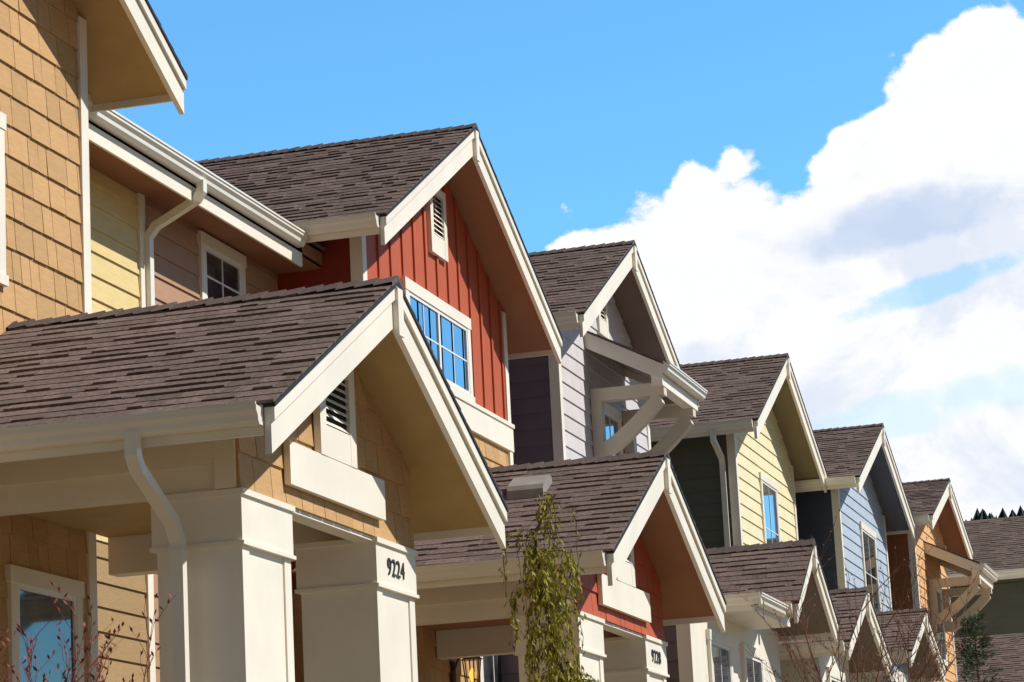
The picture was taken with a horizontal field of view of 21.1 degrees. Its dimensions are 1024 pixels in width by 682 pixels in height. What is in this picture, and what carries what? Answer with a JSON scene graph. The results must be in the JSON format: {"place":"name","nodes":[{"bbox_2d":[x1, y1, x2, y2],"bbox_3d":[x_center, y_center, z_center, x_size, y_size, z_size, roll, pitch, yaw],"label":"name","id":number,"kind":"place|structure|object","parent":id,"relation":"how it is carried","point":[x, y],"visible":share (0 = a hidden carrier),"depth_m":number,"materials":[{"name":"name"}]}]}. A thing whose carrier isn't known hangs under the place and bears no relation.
{"place":"outdoors","nodes":[
{"label":"outdoors","id":0,"kind":"place"},
{"bbox_2d":[546,5,1023,520],"bbox_3d":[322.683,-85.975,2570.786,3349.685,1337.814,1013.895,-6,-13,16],"label":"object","id":1,"kind":"structure","parent":0,"point":[919,175],"depth_m":2967.12,"materials":[{"name":"white"}]},
{"bbox_3d":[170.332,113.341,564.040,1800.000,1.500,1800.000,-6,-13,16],"label":"ground","id":2,"kind":"structure","parent":0,"visible":0},
{"bbox_2d":[0,606,126,681],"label":"red twig shrub","id":3,"kind":"object","parent":2,"relation":"on","point":[28,648],"visible":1,"depth_m":14.29,"materials":[{"name":"red plant"}]},
{"bbox_2d":[0,578,177,681],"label":"red twig shrub","id":4,"kind":"object","parent":2,"relation":"on","point":[89,649],"visible":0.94,"depth_m":15.03,"materials":[{"name":"red plant"}]},
{"bbox_2d":[0,0,508,681],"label":"townhouse","id":5,"kind":"structure","parent":2,"relation":"on","point":[218,466],"depth_m":19.67,"materials":[{"name":"wood"}]},
{"bbox_2d":[0,111,84,681],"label":"windows","id":6,"kind":"structure","parent":5,"relation":"in","point":[29,600],"depth_m":19.94,"materials":[{"name":"blue glass"}]},
{"bbox_2d":[88,94,726,681],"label":"townhouse","id":7,"kind":"structure","parent":2,"relation":"on","point":[426,216],"depth_m":27.78,"materials":[{"name":"wood"}]},
{"bbox_2d":[196,230,501,681],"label":"windows","id":8,"kind":"structure","parent":7,"relation":"in","point":[222,274],"depth_m":29.87,"materials":[{"name":"glass"}]},
{"bbox_2d":[450,657,481,681],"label":"wall lantern","id":9,"kind":"object","parent":7,"relation":"attached to","point":[453,665],"depth_m":29.20,"materials":[{"name":"brown metal"}]},
{"bbox_2d":[498,492,600,681],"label":"weeping cedar tree","id":10,"kind":"object","parent":2,"relation":"on","point":[543,592],"visible":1,"depth_m":22.14,"materials":[{"name":"green plant"}]},
{"bbox_2d":[501,240,838,681],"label":"townhouse","id":11,"kind":"structure","parent":2,"relation":"on","point":[617,380],"depth_m":35.35,"materials":[{"name":"wood"}]},
{"bbox_2d":[604,403,764,681],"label":"windows","id":12,"kind":"structure","parent":11,"relation":"in","point":[719,646],"depth_m":33.01,"materials":[{"name":"grey glass"}]},
{"bbox_2d":[650,353,892,681],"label":"townhouse","id":13,"kind":"structure","parent":2,"relation":"on","point":[744,454],"depth_m":43.49,"materials":[{"name":"wood"}]},
{"bbox_2d":[758,472,845,681],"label":"windows","id":14,"kind":"structure","parent":13,"relation":"in","point":[768,487],"depth_m":45.42,"materials":[{"name":"blue glass"}]},
{"bbox_2d":[720,509,987,681],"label":"bare ornamental tree","id":15,"kind":"object","parent":2,"relation":"on","point":[928,663],"visible":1,"depth_m":31.76,"materials":[{"name":"plant"}]},
{"bbox_2d":[794,423,945,681],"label":"townhouse","id":16,"kind":"structure","parent":2,"relation":"on","point":[865,493],"depth_m":49.76,"materials":[{"name":"wood"}]},
{"bbox_2d":[859,521,881,611],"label":"windows","id":17,"kind":"structure","parent":16,"relation":"in","point":[868,536],"depth_m":51.67,"materials":[{"name":"grey glass"}]},
{"bbox_2d":[809,547,968,681],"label":"bare ornamental tree","id":18,"kind":"object","parent":2,"relation":"on","point":[930,665],"visible":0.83,"depth_m":34.52,"materials":[{"name":"plant"}]},
{"bbox_2d":[886,478,998,681],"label":"townhouse","id":19,"kind":"structure","parent":2,"relation":"on","point":[934,507],"depth_m":56.67,"materials":[{"name":"wood"}]},
{"bbox_2d":[934,588,947,666],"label":"windows","id":20,"kind":"structure","parent":19,"relation":"in","point":[939,592],"depth_m":58.02,"materials":[{"name":"grey glass"}]},
{"bbox_2d":[953,608,1003,681],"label":"young conifer tree","id":21,"kind":"object","parent":2,"relation":"on","point":[972,652],"visible":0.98,"depth_m":49.49,"materials":[{"name":"green plant"}]},
{"bbox_2d":[948,516,1023,681],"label":"townhouse","id":22,"kind":"structure","parent":2,"relation":"on","point":[998,543],"depth_m":68.63,"materials":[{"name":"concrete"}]},
{"bbox_3d":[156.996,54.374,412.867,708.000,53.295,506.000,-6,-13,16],"label":"hill","id":23,"kind":"structure","parent":0,"visible":0},
{"bbox_2d":[965,506,1023,520],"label":"distant conifer forest","id":24,"kind":"object","parent":23,"relation":"on","point":[982,514],"visible":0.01,"depth_m":403.58,"materials":[{"name":"green plant"}]}
]}

